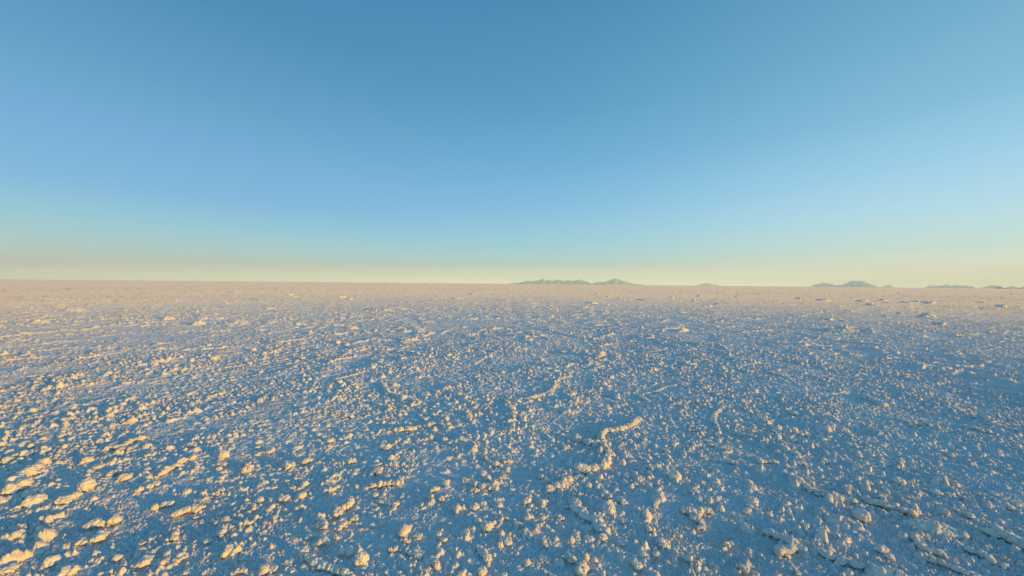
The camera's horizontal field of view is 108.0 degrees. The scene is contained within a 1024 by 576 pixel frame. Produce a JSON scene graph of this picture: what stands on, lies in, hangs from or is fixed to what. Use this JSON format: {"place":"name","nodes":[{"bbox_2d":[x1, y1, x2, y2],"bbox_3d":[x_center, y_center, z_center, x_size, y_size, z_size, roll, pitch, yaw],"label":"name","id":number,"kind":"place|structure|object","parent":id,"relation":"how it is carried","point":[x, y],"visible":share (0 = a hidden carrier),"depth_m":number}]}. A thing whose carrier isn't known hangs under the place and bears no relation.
{"place":"outdoors","nodes":[
{"label":"outdoors","id":0,"kind":"place"},
{"bbox_2d":[0,477,33,494],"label":"salt ridge","id":1,"kind":"structure","parent":0,"point":[17,486],"depth_m":2.82},
{"bbox_2d":[4,457,51,485],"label":"salt ridge","id":2,"kind":"structure","parent":0,"point":[27,471],"depth_m":3.05},
{"bbox_2d":[54,491,82,504],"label":"salt ridge","id":3,"kind":"structure","parent":0,"point":[65,499],"depth_m":2.69},
{"bbox_2d":[103,435,148,450],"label":"salt ridge","id":4,"kind":"structure","parent":0,"point":[126,443],"depth_m":3.62},
{"bbox_2d":[157,454,196,475],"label":"salt ridge","id":5,"kind":"structure","parent":0,"point":[166,469],"depth_m":3.21},
{"bbox_2d":[170,503,205,516],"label":"salt ridge","id":6,"kind":"structure","parent":0,"point":[195,508],"depth_m":2.58},
{"bbox_2d":[314,512,328,528],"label":"salt ridge","id":7,"kind":"structure","parent":0,"point":[322,522],"depth_m":2.47},
{"bbox_2d":[298,548,355,575],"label":"salt ridge","id":8,"kind":"structure","parent":0,"point":[312,560],"depth_m":2.09},
{"bbox_2d":[302,407,354,417],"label":"salt ridge","id":9,"kind":"structure","parent":0,"point":[346,415],"depth_m":4.52},
{"bbox_2d":[336,370,364,379],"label":"salt ridge","id":10,"kind":"structure","parent":0,"point":[351,375],"depth_m":6.28},
{"bbox_2d":[369,478,403,487],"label":"salt ridge","id":11,"kind":"structure","parent":0,"point":[379,483],"depth_m":2.95},
{"bbox_2d":[381,382,421,404],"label":"salt ridge","id":12,"kind":"structure","parent":0,"point":[393,394],"depth_m":5.24},
{"bbox_2d":[404,546,422,559],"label":"salt ridge","id":13,"kind":"structure","parent":0,"point":[413,553],"depth_m":2.19},
{"bbox_2d":[392,422,435,431],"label":"salt ridge","id":14,"kind":"structure","parent":0,"point":[408,428],"depth_m":4.06},
{"bbox_2d":[462,478,498,490],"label":"salt ridge","id":15,"kind":"structure","parent":0,"point":[468,481],"depth_m":2.93},
{"bbox_2d":[476,545,491,561],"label":"salt ridge","id":16,"kind":"structure","parent":0,"point":[484,554],"depth_m":2.19},
{"bbox_2d":[0,279,1023,575],"bbox_3d":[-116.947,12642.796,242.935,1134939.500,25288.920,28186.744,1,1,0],"label":"ground","id":17,"kind":"structure","parent":0,"point":[492,427],"depth_m":4.28},
{"bbox_2d":[0,563,20,573],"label":"salt clump","id":18,"kind":"object","parent":17,"relation":"on","point":[11,567],"visible":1,"depth_m":2.05},
{"bbox_2d":[9,529,25,540],"bbox_3d":[-3.075,1.536,2.311,0.067,0.061,0.073,1,1,20],"label":"salt lump","id":19,"kind":"object","parent":17,"relation":"on","point":[14,535],"visible":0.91,"depth_m":2.30},
{"bbox_2d":[20,493,47,507],"bbox_3d":[-3.431,1.524,2.675,0.119,0.079,0.114,0,1,-42],"label":"salt lump","id":20,"kind":"object","parent":17,"relation":"on","point":[37,498],"visible":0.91,"depth_m":2.65},
{"bbox_2d":[29,319,52,323],"bbox_3d":[-16.997,1.232,13.431,0.700,0.205,0.500,1,1,0],"label":"salt mound","id":21,"kind":"object","parent":17,"relation":"on","point":[44,321],"visible":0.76,"depth_m":13.34},
{"bbox_2d":[43,554,60,567],"bbox_3d":[-2.603,1.542,2.103,0.078,0.059,0.059,1,1,-2],"label":"salt lump","id":22,"kind":"object","parent":17,"relation":"on","point":[52,560],"visible":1,"depth_m":2.09},
{"bbox_2d":[56,563,80,575],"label":"salt clump","id":23,"kind":"object","parent":17,"relation":"on","point":[69,569],"visible":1,"depth_m":2.03},
{"bbox_2d":[63,307,90,310],"bbox_3d":[-22.356,1.095,19.076,1.300,0.246,0.800,1,1,0],"label":"salt mound","id":24,"kind":"object","parent":17,"relation":"on","point":[75,309],"visible":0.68,"depth_m":18.92},
{"bbox_2d":[74,538,87,545],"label":"salt clump","id":25,"kind":"object","parent":17,"relation":"on","point":[82,541],"visible":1,"depth_m":2.26},
{"bbox_2d":[76,477,96,491],"bbox_3d":[-3.274,1.515,2.864,0.114,0.106,0.107,1,1,21],"label":"salt lump","id":26,"kind":"object","parent":17,"relation":"on","point":[86,484],"visible":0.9,"depth_m":2.84},
{"bbox_2d":[79,456,93,464],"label":"salt lump","id":27,"kind":"object","parent":17,"relation":"on","point":[86,459],"visible":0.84,"depth_m":3.25},
{"bbox_2d":[82,517,105,529],"bbox_3d":[-2.728,1.540,2.431,0.113,0.053,0.088,1,1,20],"label":"salt clump","id":28,"kind":"object","parent":17,"relation":"on","point":[97,522],"visible":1,"depth_m":2.42},
{"bbox_2d":[91,463,104,469],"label":"salt clump","id":29,"kind":"object","parent":17,"relation":"on","point":[97,466],"visible":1,"depth_m":3.17},
{"bbox_2d":[89,530,110,542],"bbox_3d":[-2.567,1.544,2.321,0.079,0.044,0.099,0,1,-34],"label":"salt clump","id":30,"kind":"object","parent":17,"relation":"on","point":[99,535],"visible":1,"depth_m":2.30},
{"bbox_2d":[105,469,122,476],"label":"salt clump","id":31,"kind":"object","parent":17,"relation":"on","point":[111,473],"visible":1,"depth_m":3.07},
{"bbox_2d":[106,515,122,524],"bbox_3d":[-2.636,1.539,2.471,0.079,0.053,0.060,0,1,-16],"label":"salt lump","id":32,"kind":"object","parent":17,"relation":"on","point":[115,519],"visible":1,"depth_m":2.46},
{"bbox_2d":[117,473,132,481],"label":"salt lump","id":33,"kind":"object","parent":17,"relation":"on","point":[124,476],"visible":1,"depth_m":3.00},
{"bbox_2d":[135,554,154,567],"bbox_3d":[-2.091,1.551,2.121,0.072,0.041,0.091,0,1,-36],"label":"salt clump","id":34,"kind":"object","parent":17,"relation":"on","point":[143,560],"visible":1,"depth_m":2.11},
{"bbox_2d":[134,481,160,491],"bbox_3d":[-2.814,1.537,2.882,0.063,0.038,0.154,1,1,23],"label":"salt cluster","id":35,"kind":"object","parent":17,"relation":"on","point":[148,486],"visible":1,"depth_m":2.88},
{"bbox_2d":[160,500,175,506],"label":"salt clump","id":36,"kind":"object","parent":17,"relation":"on","point":[167,503],"visible":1,"depth_m":2.65},
{"bbox_2d":[169,528,179,540],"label":"salt clump","id":37,"kind":"object","parent":17,"relation":"on","point":[174,535],"visible":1,"depth_m":2.32},
{"bbox_2d":[217,450,229,458],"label":"salt lump","id":38,"kind":"object","parent":17,"relation":"on","point":[223,454],"visible":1,"depth_m":3.38},
{"bbox_2d":[220,541,241,557],"bbox_3d":[-1.672,1.549,2.211,0.104,0.061,0.128,0,1,-43],"label":"salt clump","id":39,"kind":"object","parent":17,"relation":"on","point":[231,549],"visible":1,"depth_m":2.19},
{"bbox_2d":[235,567,247,572],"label":"salt clump","id":40,"kind":"object","parent":17,"relation":"on","point":[241,570],"visible":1,"depth_m":2.05},
{"bbox_2d":[238,520,253,525],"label":"salt clump","id":41,"kind":"object","parent":17,"relation":"on","point":[245,522],"visible":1,"depth_m":2.45},
{"bbox_2d":[241,464,253,473],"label":"salt clump","id":42,"kind":"object","parent":17,"relation":"on","point":[248,468],"visible":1,"depth_m":3.13},
{"bbox_2d":[258,563,269,575],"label":"salt lump","id":43,"kind":"object","parent":17,"relation":"on","point":[263,569],"visible":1,"depth_m":2.04},
{"bbox_2d":[277,494,290,500],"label":"salt clump","id":44,"kind":"object","parent":17,"relation":"on","point":[284,497],"visible":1,"depth_m":2.74},
{"bbox_2d":[282,461,294,468],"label":"salt clump","id":45,"kind":"object","parent":17,"relation":"on","point":[287,465],"visible":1,"depth_m":3.22},
{"bbox_2d":[315,536,330,544],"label":"salt clump","id":46,"kind":"object","parent":17,"relation":"on","point":[325,540],"visible":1,"depth_m":2.28},
{"bbox_2d":[332,506,342,516],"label":"salt clump","id":47,"kind":"object","parent":17,"relation":"on","point":[337,511],"visible":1,"depth_m":2.57},
{"bbox_2d":[334,518,347,530],"bbox_3d":[-1.130,1.560,2.455,0.080,0.029,0.103,1,1,18],"label":"salt cluster","id":48,"kind":"object","parent":17,"relation":"on","point":[341,523],"visible":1,"depth_m":2.44},
{"bbox_2d":[338,545,353,555],"bbox_3d":[-0.981,1.564,2.208,0.078,0.043,0.080,0,1,-40],"label":"salt clump","id":49,"kind":"object","parent":17,"relation":"on","point":[348,551],"visible":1,"depth_m":2.20},
{"bbox_2d":[339,497,354,510],"bbox_3d":[-1.184,1.550,2.667,0.082,0.056,0.117,1,1,1],"label":"salt clump","id":50,"kind":"object","parent":17,"relation":"on","point":[348,503],"visible":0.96,"depth_m":2.67},
{"bbox_2d":[354,550,368,565],"bbox_3d":[-0.868,1.555,2.144,0.086,0.069,0.079,0,1,-43],"label":"salt lump","id":51,"kind":"object","parent":17,"relation":"on","point":[361,557],"visible":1,"depth_m":2.12},
{"bbox_2d":[371,466,382,474],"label":"salt clump","id":52,"kind":"object","parent":17,"relation":"on","point":[378,470],"visible":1,"depth_m":3.14},
{"bbox_2d":[368,307,396,311],"bbox_3d":[-7.329,1.201,20.979,1.900,0.267,0.900,1,1,0],"label":"salt mound","id":53,"kind":"object","parent":17,"relation":"on","point":[379,309],"visible":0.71,"depth_m":20.77},
{"bbox_2d":[379,443,391,449],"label":"salt clump","id":54,"kind":"object","parent":17,"relation":"on","point":[384,446],"visible":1,"depth_m":3.61},
{"bbox_2d":[397,524,410,536],"bbox_3d":[-0.690,1.554,2.386,0.071,0.068,0.094,1,1,33],"label":"salt lump","id":55,"kind":"object","parent":17,"relation":"on","point":[404,530],"visible":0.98,"depth_m":2.36},
{"bbox_2d":[413,532,422,539],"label":"salt clump","id":56,"kind":"object","parent":17,"relation":"on","point":[417,536],"visible":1,"depth_m":2.34},
{"bbox_2d":[429,555,439,569],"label":"salt clump","id":57,"kind":"object","parent":17,"relation":"on","point":[435,562],"visible":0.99,"depth_m":2.11},
{"bbox_2d":[451,503,460,513],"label":"salt clump","id":58,"kind":"object","parent":17,"relation":"on","point":[456,508],"visible":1,"depth_m":2.62},
{"bbox_2d":[456,436,471,442],"bbox_3d":[-0.494,1.544,3.797,0.167,0.054,0.130,1,1,12],"label":"salt cluster","id":59,"kind":"object","parent":17,"relation":"on","point":[463,439],"visible":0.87,"depth_m":3.76},
{"bbox_2d":[470,502,479,509],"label":"salt lump","id":60,"kind":"object","parent":17,"relation":"on","point":[474,506],"visible":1,"depth_m":2.65},
{"bbox_2d":[477,565,487,575],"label":"salt lump","id":61,"kind":"object","parent":17,"relation":"on","point":[482,570],"visible":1,"depth_m":2.05},
{"bbox_2d":[481,520,493,531],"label":"salt lump","id":62,"kind":"object","parent":17,"relation":"on","point":[487,526],"visible":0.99,"depth_m":2.42},
{"bbox_2d":[498,535,512,545],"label":"salt clump","id":63,"kind":"object","parent":17,"relation":"on","point":[506,541],"visible":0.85,"depth_m":2.31},
{"bbox_2d":[502,395,517,416],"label":"salt ridge","id":64,"kind":"structure","parent":17,"relation":"on","point":[511,408],"depth_m":4.74},
{"bbox_2d":[0,313,1023,571],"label":"salt nodules","id":65,"kind":"object","parent":17,"relation":"on","point":[524,411],"visible":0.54,"depth_m":5.16},
{"bbox_2d":[521,524,532,538],"bbox_3d":[0.087,1.572,2.408,0.063,0.026,0.147,0,1,-17],"label":"salt cluster","id":66,"kind":"object","parent":17,"relation":"on","point":[527,533],"visible":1,"depth_m":2.38},
{"bbox_2d":[522,494,532,505],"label":"salt clump","id":67,"kind":"object","parent":17,"relation":"on","point":[527,500],"visible":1,"depth_m":2.73},
{"bbox_2d":[538,474,550,482],"bbox_3d":[0.267,1.561,3.061,0.065,0.050,0.142,0,1,-38],"label":"salt cluster","id":68,"kind":"object","parent":17,"relation":"on","point":[545,478],"visible":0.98,"depth_m":3.06},
{"bbox_2d":[538,554,551,563],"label":"salt clump","id":69,"kind":"object","parent":17,"relation":"on","point":[542,558],"visible":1,"depth_m":2.16},
{"bbox_2d":[564,551,576,562],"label":"salt clump","id":70,"kind":"object","parent":17,"relation":"on","point":[569,557],"visible":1,"depth_m":2.17},
{"bbox_2d":[575,552,589,575],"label":"salt cluster","id":71,"kind":"object","parent":17,"relation":"on","point":[582,568],"visible":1,"depth_m":2.08},
{"bbox_2d":[571,435,601,447],"bbox_3d":[0.754,1.550,3.761,0.328,0.075,0.135,1,1,25],"label":"salt cluster","id":72,"kind":"object","parent":17,"relation":"on","point":[587,441],"visible":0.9,"depth_m":3.74},
{"bbox_2d":[594,350,605,357],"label":"salt lump","id":73,"kind":"object","parent":17,"relation":"on","point":[600,354],"visible":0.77,"depth_m":8.14},
{"bbox_2d":[600,489,611,498],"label":"salt clump","id":74,"kind":"object","parent":17,"relation":"on","point":[604,492],"visible":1,"depth_m":2.81},
{"bbox_2d":[616,496,627,504],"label":"salt clump","id":75,"kind":"object","parent":17,"relation":"on","point":[621,500],"visible":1,"depth_m":2.75},
{"bbox_2d":[628,557,642,569],"bbox_3d":[0.714,1.580,2.137,0.070,0.034,0.092,0,1,-9],"label":"salt clump","id":76,"kind":"object","parent":17,"relation":"on","point":[636,564],"visible":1,"depth_m":2.12},
{"bbox_2d":[653,498,660,508],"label":"salt clump","id":77,"kind":"object","parent":17,"relation":"on","point":[656,503],"visible":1,"depth_m":2.71},
{"bbox_2d":[656,537,669,547],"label":"salt clump","id":78,"kind":"object","parent":17,"relation":"on","point":[661,542],"visible":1,"depth_m":2.31},
{"bbox_2d":[668,469,681,480],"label":"salt lump","id":79,"kind":"object","parent":17,"relation":"on","point":[672,474],"visible":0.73,"depth_m":3.06},
{"bbox_2d":[679,551,692,562],"bbox_3d":[1.023,1.582,2.193,0.078,0.032,0.055,1,1,29],"label":"salt clump","id":80,"kind":"object","parent":17,"relation":"on","point":[688,557],"visible":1,"depth_m":2.18},
{"bbox_2d":[680,505,704,516],"bbox_3d":[1.277,1.574,2.635,0.152,0.054,0.119,1,1,33],"label":"salt cluster","id":81,"kind":"object","parent":17,"relation":"on","point":[694,510],"visible":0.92,"depth_m":2.62},
{"bbox_2d":[689,514,704,522],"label":"salt clump","id":82,"kind":"object","parent":17,"relation":"on","point":[696,518],"visible":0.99,"depth_m":2.54},
{"bbox_2d":[735,563,749,572],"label":"salt clump","id":83,"kind":"object","parent":17,"relation":"on","point":[744,568],"visible":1,"depth_m":2.10},
{"bbox_2d":[742,507,753,514],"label":"salt lump","id":84,"kind":"object","parent":17,"relation":"on","point":[747,510],"visible":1,"depth_m":2.62},
{"bbox_2d":[788,565,800,575],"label":"salt clump","id":85,"kind":"object","parent":17,"relation":"on","point":[794,569],"visible":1,"depth_m":2.10},
{"bbox_2d":[794,341,809,346],"bbox_3d":[7.779,1.505,9.956,0.500,0.199,0.300,0,1,-6],"label":"salt mound","id":86,"kind":"object","parent":17,"relation":"on","point":[802,344],"visible":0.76,"depth_m":9.89},
{"bbox_2d":[820,491,857,503],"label":"salt ridge","id":87,"kind":"structure","parent":17,"relation":"on","point":[843,498],"depth_m":2.78},
{"bbox_2d":[818,325,861,332],"bbox_3d":[12.043,1.468,13.509,2.000,0.267,0.800,0,1,-6],"label":"salt mound","id":88,"kind":"object","parent":17,"relation":"on","point":[845,329],"visible":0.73,"depth_m":13.32},
{"bbox_2d":[851,508,870,522],"bbox_3d":[2.424,1.575,2.577,0.097,0.090,0.091,1,1,22],"label":"salt lump","id":89,"kind":"object","parent":17,"relation":"on","point":[862,515],"visible":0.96,"depth_m":2.56},
{"bbox_2d":[873,544,888,553],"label":"salt clump","id":90,"kind":"object","parent":17,"relation":"on","point":[881,549],"visible":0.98,"depth_m":2.26},
{"bbox_2d":[876,460,891,465],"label":"salt clump","id":91,"kind":"object","parent":17,"relation":"on","point":[883,462],"visible":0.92,"depth_m":3.36},
{"bbox_2d":[864,565,911,575],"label":"salt mound","id":92,"kind":"object","parent":17,"relation":"on","point":[881,570],"visible":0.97,"depth_m":2.05},
{"bbox_2d":[883,552,895,560],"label":"salt lump","id":93,"kind":"object","parent":17,"relation":"on","point":[889,556],"visible":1,"depth_m":2.19},
{"bbox_2d":[892,477,906,484],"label":"salt lump","id":94,"kind":"object","parent":17,"relation":"on","point":[900,481],"visible":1,"depth_m":3.04},
{"bbox_2d":[916,313,937,317],"bbox_3d":[21.846,1.498,19.511,1.282,0.380,0.540,0,1,-19],"label":"salt mound","id":95,"kind":"object","parent":17,"relation":"on","point":[927,315],"visible":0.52,"depth_m":19.42},
{"bbox_2d":[902,518,968,538],"bbox_3d":[2.821,1.601,2.483,0.340,0.091,0.130,1,1,20],"label":"salt mound","id":96,"kind":"object","parent":17,"relation":"on","point":[941,528],"visible":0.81,"depth_m":2.47},
{"bbox_2d":[929,489,943,495],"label":"salt lump","id":97,"kind":"object","parent":17,"relation":"on","point":[936,492],"visible":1,"depth_m":2.88},
{"bbox_2d":[960,510,975,518],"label":"salt clump","id":98,"kind":"object","parent":17,"relation":"on","point":[970,515],"visible":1,"depth_m":2.62},
{"bbox_2d":[959,424,991,432],"bbox_3d":[5.262,1.591,4.230,0.105,0.054,0.244,0,1,-18],"label":"salt cluster","id":99,"kind":"object","parent":17,"relation":"on","point":[974,427],"visible":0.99,"depth_m":4.19},
{"bbox_2d":[0,0,1023,287],"label":"sky","id":100,"kind":"structure","parent":0,"point":[795,143]},
{"bbox_2d":[511,374,571,403],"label":"salt ridge","id":101,"kind":"structure","parent":0,"point":[553,387],"depth_m":5.36},
{"bbox_2d":[511,279,595,284],"bbox_3d":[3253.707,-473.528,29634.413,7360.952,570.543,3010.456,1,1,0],"label":"mountain range","id":102,"kind":"structure","parent":0,"point":[557,281],"depth_m":29337.75},
{"bbox_2d":[545,475,573,492],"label":"salt ridge","id":103,"kind":"structure","parent":0,"point":[556,485],"depth_m":2.93},
{"bbox_2d":[568,496,610,540],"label":"salt ridge","id":104,"kind":"structure","parent":0,"point":[599,525],"depth_m":2.52},
{"bbox_2d":[573,455,611,473],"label":"salt ridge","id":105,"kind":"structure","parent":0,"point":[604,464],"depth_m":3.20},
{"bbox_2d":[593,279,641,284],"bbox_3d":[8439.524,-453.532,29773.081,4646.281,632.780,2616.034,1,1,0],"label":"mountain","id":106,"kind":"structure","parent":0,"point":[615,282],"depth_m":29593.18},
{"bbox_2d":[597,416,642,456],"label":"salt ridge","id":107,"kind":"structure","parent":0,"point":[634,421],"depth_m":4.05},
{"bbox_2d":[632,392,650,401],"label":"salt ridge","id":108,"kind":"structure","parent":0,"point":[645,399],"depth_m":5.23},
{"bbox_2d":[645,384,675,393],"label":"salt ridge","id":109,"kind":"structure","parent":0,"point":[661,388],"depth_m":5.71},
{"bbox_2d":[710,407,721,429],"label":"salt ridge","id":110,"kind":"structure","parent":0,"point":[714,414],"depth_m":4.50},
{"bbox_2d":[733,431,768,441],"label":"salt ridge","id":111,"kind":"structure","parent":0,"point":[743,434],"depth_m":3.96},
{"bbox_2d":[762,528,807,557],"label":"salt ridge","id":112,"kind":"structure","parent":0,"point":[792,545],"depth_m":2.27},
{"bbox_2d":[774,443,800,454],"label":"salt ridge","id":113,"kind":"structure","parent":0,"point":[786,448],"depth_m":3.59},
{"bbox_2d":[786,472,820,492],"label":"salt ridge","id":114,"kind":"structure","parent":0,"point":[807,487],"depth_m":2.95},
{"bbox_2d":[809,283,835,286],"bbox_3d":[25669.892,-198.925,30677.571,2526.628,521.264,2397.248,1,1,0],"label":"mountain","id":115,"kind":"structure","parent":0,"point":[824,285],"depth_m":30487.25},
{"bbox_2d":[819,390,845,394],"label":"salt ridge","id":116,"kind":"structure","parent":0,"point":[841,392],"depth_m":5.52},
{"bbox_2d":[815,546,865,568],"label":"salt ridge","id":117,"kind":"structure","parent":0,"point":[831,556],"depth_m":2.17},
{"bbox_2d":[834,281,877,286],"bbox_3d":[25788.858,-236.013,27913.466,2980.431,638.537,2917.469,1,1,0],"label":"mountain","id":118,"kind":"structure","parent":0,"point":[856,284],"depth_m":27673.68},
{"bbox_2d":[860,394,888,406],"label":"salt ridge","id":119,"kind":"structure","parent":0,"point":[879,402],"depth_m":5.17},
{"bbox_2d":[861,495,915,514],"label":"salt ridge","id":120,"kind":"structure","parent":0,"point":[883,503],"depth_m":2.71},
{"bbox_2d":[888,416,938,426],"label":"salt ridge","id":121,"kind":"structure","parent":0,"point":[916,423],"depth_m":4.36},
{"bbox_2d":[909,531,948,557],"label":"salt ridge","id":122,"kind":"structure","parent":0,"point":[915,537],"depth_m":2.28},
{"bbox_2d":[925,285,974,287],"bbox_3d":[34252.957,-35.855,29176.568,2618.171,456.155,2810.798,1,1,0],"label":"mountain range","id":123,"kind":"structure","parent":0,"point":[949,286],"depth_m":29020.19},
{"bbox_2d":[920,551,981,575],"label":"salt ridge","id":124,"kind":"structure","parent":0,"point":[943,563],"depth_m":2.13},
{"bbox_2d":[964,546,999,564],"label":"salt ridge","id":125,"kind":"structure","parent":0,"point":[990,559],"depth_m":2.22},
{"bbox_2d":[980,527,1023,548],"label":"salt ridge","id":126,"kind":"structure","parent":0,"point":[1010,537],"depth_m":2.38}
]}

